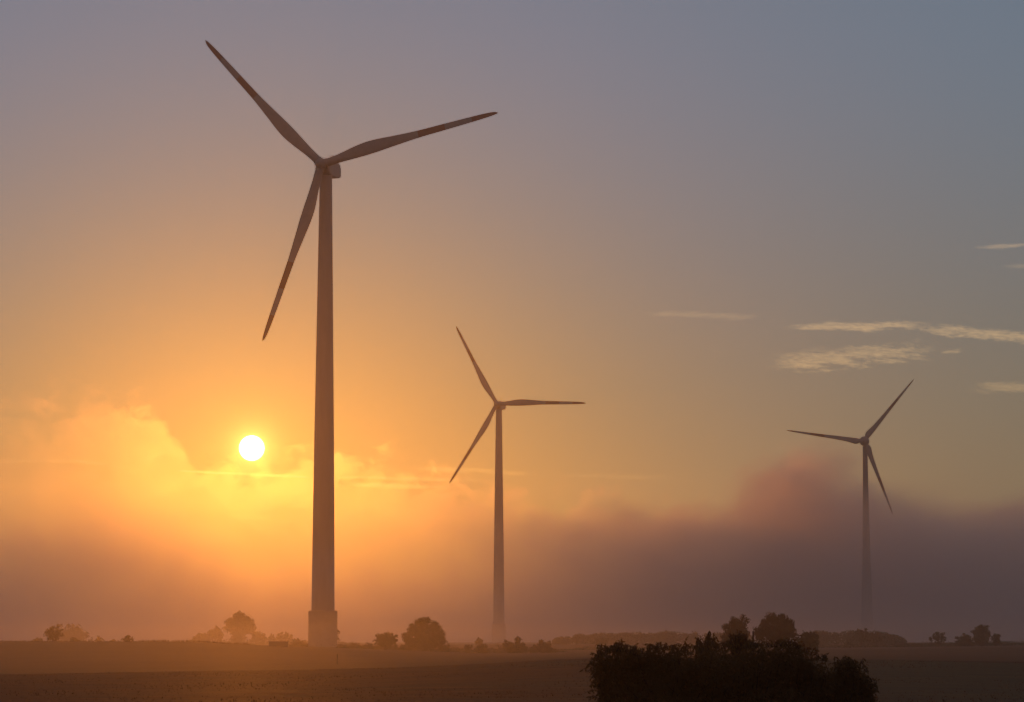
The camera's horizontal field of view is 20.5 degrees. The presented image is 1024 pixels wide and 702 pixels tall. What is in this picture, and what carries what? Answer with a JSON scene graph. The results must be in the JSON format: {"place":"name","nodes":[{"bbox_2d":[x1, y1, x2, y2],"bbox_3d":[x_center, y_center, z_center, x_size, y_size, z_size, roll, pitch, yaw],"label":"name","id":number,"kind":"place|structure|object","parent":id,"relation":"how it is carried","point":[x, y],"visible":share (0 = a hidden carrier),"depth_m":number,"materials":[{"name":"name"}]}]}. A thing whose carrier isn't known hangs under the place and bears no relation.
{"place":"outdoors","nodes":[
{"label":"outdoors","id":0,"kind":"place"},
{"bbox_2d":[0,641,1023,701],"bbox_3d":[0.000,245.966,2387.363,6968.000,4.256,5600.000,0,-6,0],"label":"ground","id":1,"kind":"structure","parent":0,"point":[51,660],"depth_m":168.49,"materials":[{"name":"soil"}]},
{"bbox_2d":[43,624,64,640],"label":"bush","id":2,"kind":"object","parent":1,"relation":"on","point":[51,632],"visible":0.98,"depth_m":685.84,"materials":[{"name":"green plant"}]},
{"bbox_2d":[2,640,136,641],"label":"weeds","id":3,"kind":"object","parent":1,"relation":"on","point":[67,640],"visible":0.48,"depth_m":645.57,"materials":[{"name":"brown plant"}]},
{"bbox_2d":[57,623,92,640],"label":"bush","id":4,"kind":"object","parent":1,"relation":"on","point":[77,632],"visible":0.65,"depth_m":1469.82,"materials":[{"name":"green plant"}]},
{"bbox_2d":[121,635,133,641],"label":"shrub","id":5,"kind":"object","parent":1,"relation":"on","point":[127,638],"visible":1,"depth_m":644.49,"materials":[{"name":"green plant"}]},
{"bbox_2d":[128,639,249,644],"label":"weeds","id":6,"kind":"object","parent":1,"relation":"on","point":[208,641],"visible":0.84,"depth_m":645.93,"materials":[{"name":"brown plant"}]},
{"bbox_2d":[191,625,223,641],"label":"bush","id":7,"kind":"object","parent":1,"relation":"on","point":[218,633],"visible":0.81,"depth_m":1471.84,"materials":[{"name":"green plant"}]},
{"bbox_2d":[222,610,255,642],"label":"broadleaf tree","id":8,"kind":"object","parent":1,"relation":"on","point":[239,624],"visible":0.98,"depth_m":1490.19,"materials":[{"name":"green plant"}]},
{"bbox_2d":[250,629,267,642],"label":"bush","id":9,"kind":"object","parent":1,"relation":"on","point":[259,635],"visible":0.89,"depth_m":1452.42,"materials":[{"name":"green plant"}]},
{"bbox_2d":[180,638,354,644],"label":"undergrowth","id":10,"kind":"object","parent":1,"relation":"on","point":[266,641],"visible":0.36,"depth_m":1424.66,"materials":[{"name":"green plant"}]},
{"bbox_2d":[267,634,275,643],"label":"bush","id":11,"kind":"object","parent":1,"relation":"on","point":[271,636],"visible":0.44,"depth_m":1451.65,"materials":[{"name":"green plant"}]},
{"bbox_2d":[268,641,288,646],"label":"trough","id":12,"kind":"object","parent":1,"relation":"on","point":[279,643],"visible":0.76,"depth_m":635.99,"materials":[{"name":"metal"}]},
{"bbox_2d":[276,632,292,643],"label":"bush","id":13,"kind":"object","parent":1,"relation":"on","point":[280,637],"visible":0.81,"depth_m":1442.61,"materials":[{"name":"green plant"}]},
{"bbox_2d":[292,638,305,645],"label":"bush","id":14,"kind":"object","parent":1,"relation":"on","point":[298,640],"visible":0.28,"depth_m":1193.16,"materials":[{"name":"green plant"}]},
{"bbox_2d":[288,642,364,647],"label":"undergrowth","id":15,"kind":"object","parent":1,"relation":"on","point":[306,644],"visible":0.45,"depth_m":859.77,"materials":[{"name":"green plant"}]},
{"bbox_2d":[205,40,497,646],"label":"wind turbine","id":16,"kind":"object","parent":1,"relation":"on","point":[322,622],"visible":0.98,"depth_m":855.24,"materials":[{"name":"white metal"}]},
{"bbox_2d":[372,632,397,649],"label":"bush","id":17,"kind":"object","parent":1,"relation":"on","point":[386,639],"visible":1,"depth_m":735.16,"materials":[{"name":"green plant"}]},
{"bbox_2d":[399,643,414,650],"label":"bush","id":18,"kind":"object","parent":1,"relation":"on","point":[405,645],"visible":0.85,"depth_m":760.04,"materials":[{"name":"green plant"}]},
{"bbox_2d":[401,616,447,650],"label":"broadleaf tree","id":19,"kind":"object","parent":1,"relation":"on","point":[427,633],"visible":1,"depth_m":765.21,"materials":[{"name":"green plant"}]},
{"bbox_2d":[438,644,451,651],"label":"bush","id":20,"kind":"object","parent":1,"relation":"on","point":[444,648],"visible":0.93,"depth_m":755.21,"materials":[{"name":"green plant"}]},
{"bbox_2d":[334,644,566,652],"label":"undergrowth","id":21,"kind":"object","parent":1,"relation":"on","point":[423,649],"visible":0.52,"depth_m":764.16,"materials":[{"name":"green plant"}]},
{"bbox_2d":[465,645,472,652],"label":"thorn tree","id":22,"kind":"object","parent":1,"relation":"on","point":[467,647],"visible":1,"depth_m":755.68,"materials":[{"name":"green plant"}]},
{"bbox_2d":[474,637,482,645],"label":"bush","id":23,"kind":"object","parent":1,"relation":"on","point":[478,641],"visible":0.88,"depth_m":1213.17,"materials":[{"name":"green plant"}]},
{"bbox_2d":[474,644,489,652],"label":"bush","id":24,"kind":"object","parent":1,"relation":"on","point":[480,649],"visible":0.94,"depth_m":745.28,"materials":[{"name":"green plant"}]},
{"bbox_2d":[502,636,527,652],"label":"bush","id":25,"kind":"object","parent":1,"relation":"on","point":[511,647],"visible":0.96,"depth_m":740.36,"materials":[{"name":"green plant"}]},
{"bbox_2d":[449,326,585,641],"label":"wind turbine","id":26,"kind":"object","parent":1,"relation":"on","point":[498,624],"visible":1,"depth_m":1751.04,"materials":[{"name":"grey metal"}]},
{"bbox_2d":[529,639,557,652],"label":"bush","id":27,"kind":"object","parent":1,"relation":"on","point":[544,647],"visible":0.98,"depth_m":735.01,"materials":[{"name":"green plant"}]},
{"bbox_2d":[592,637,609,645],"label":"bush","id":28,"kind":"object","parent":1,"relation":"on","point":[602,640],"visible":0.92,"depth_m":1113.58,"materials":[{"name":"green plant"}]},
{"bbox_2d":[547,630,754,644],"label":"wood","id":29,"kind":"object","parent":1,"relation":"on","point":[669,637],"visible":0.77,"depth_m":1324.48,"materials":[{"name":"green plant"}]},
{"bbox_2d":[694,631,719,666],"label":"shrub","id":30,"kind":"object","parent":1,"relation":"on","point":[707,638],"visible":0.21,"depth_m":73.58,"materials":[{"name":"green plant"}]},
{"bbox_2d":[579,636,835,701],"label":"shrub","id":31,"kind":"object","parent":1,"relation":"on","point":[655,677],"visible":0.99,"depth_m":44.56,"materials":[{"name":"green plant"}]},
{"bbox_2d":[557,643,891,650],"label":"undergrowth","id":32,"kind":"object","parent":1,"relation":"on","point":[819,646],"visible":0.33,"depth_m":890.14,"materials":[{"name":"green plant"}]},
{"bbox_2d":[720,614,749,656],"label":"broadleaf tree","id":33,"kind":"object","parent":1,"relation":"on","point":[733,625],"visible":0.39,"depth_m":417.28,"materials":[{"name":"green plant"}]},
{"bbox_2d":[727,629,749,659],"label":"shrub","id":34,"kind":"object","parent":1,"relation":"on","point":[738,638],"visible":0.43,"depth_m":77.41,"materials":[{"name":"green plant"}]},
{"bbox_2d":[752,611,796,651],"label":"birch tree","id":35,"kind":"object","parent":1,"relation":"on","point":[773,627],"visible":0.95,"depth_m":426.69,"materials":[{"name":"green plant"}]},
{"bbox_2d":[795,630,818,657],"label":"bush","id":36,"kind":"object","parent":1,"relation":"on","point":[810,640],"visible":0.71,"depth_m":442.12,"materials":[{"name":"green plant"}]},
{"bbox_2d":[787,379,913,632],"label":"wind turbine","id":37,"kind":"object","parent":1,"relation":"on","point":[866,609],"visible":0.98,"depth_m":2006.61,"materials":[{"name":"white paint"}]},
{"bbox_2d":[826,655,879,701],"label":"shrub","id":38,"kind":"object","parent":1,"relation":"on","point":[851,682],"visible":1,"depth_m":43.59,"materials":[{"name":"green plant"}]},
{"bbox_2d":[812,630,906,644],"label":"wood","id":39,"kind":"object","parent":1,"relation":"on","point":[825,638],"visible":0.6,"depth_m":1037.54,"materials":[{"name":"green plant"}]},
{"bbox_2d":[852,628,869,646],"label":"broadleaf tree","id":40,"kind":"object","parent":1,"relation":"on","point":[860,636],"visible":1,"depth_m":895.00,"materials":[{"name":"green plant"}]},
{"bbox_2d":[869,631,885,646],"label":"broadleaf tree","id":41,"kind":"object","parent":1,"relation":"on","point":[876,636],"visible":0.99,"depth_m":904.75,"materials":[{"name":"green plant"}]},
{"bbox_2d":[929,632,945,646],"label":"thorn tree","id":42,"kind":"object","parent":1,"relation":"on","point":[942,638],"visible":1,"depth_m":855.09,"materials":[{"name":"green plant"}]},
{"bbox_2d":[889,641,1023,646],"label":"undergrowth","id":43,"kind":"object","parent":1,"relation":"on","point":[990,643],"visible":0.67,"depth_m":870.55,"materials":[{"name":"green plant"}]},
{"bbox_2d":[954,633,976,645],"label":"bush","id":44,"kind":"object","parent":1,"relation":"on","point":[965,640],"visible":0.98,"depth_m":849.58,"materials":[{"name":"green plant"}]},
{"bbox_2d":[970,624,990,645],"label":"broadleaf tree","id":45,"kind":"object","parent":1,"relation":"on","point":[981,637],"visible":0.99,"depth_m":845.24,"materials":[{"name":"green plant"}]},
{"bbox_2d":[990,633,1000,645],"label":"bush","id":46,"kind":"object","parent":1,"relation":"on","point":[996,639],"visible":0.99,"depth_m":850.43,"materials":[{"name":"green plant"}]},
{"bbox_2d":[0,0,1023,641],"label":"sky","id":47,"kind":"structure","parent":0,"point":[716,229],"materials":[{"name":"orange"}]},
{"bbox_2d":[1,658,1023,701],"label":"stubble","id":48,"kind":"object","parent":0,"point":[384,694],"visible":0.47,"depth_m":135.92,"materials":[{"name":"brown plant"}]}
]}

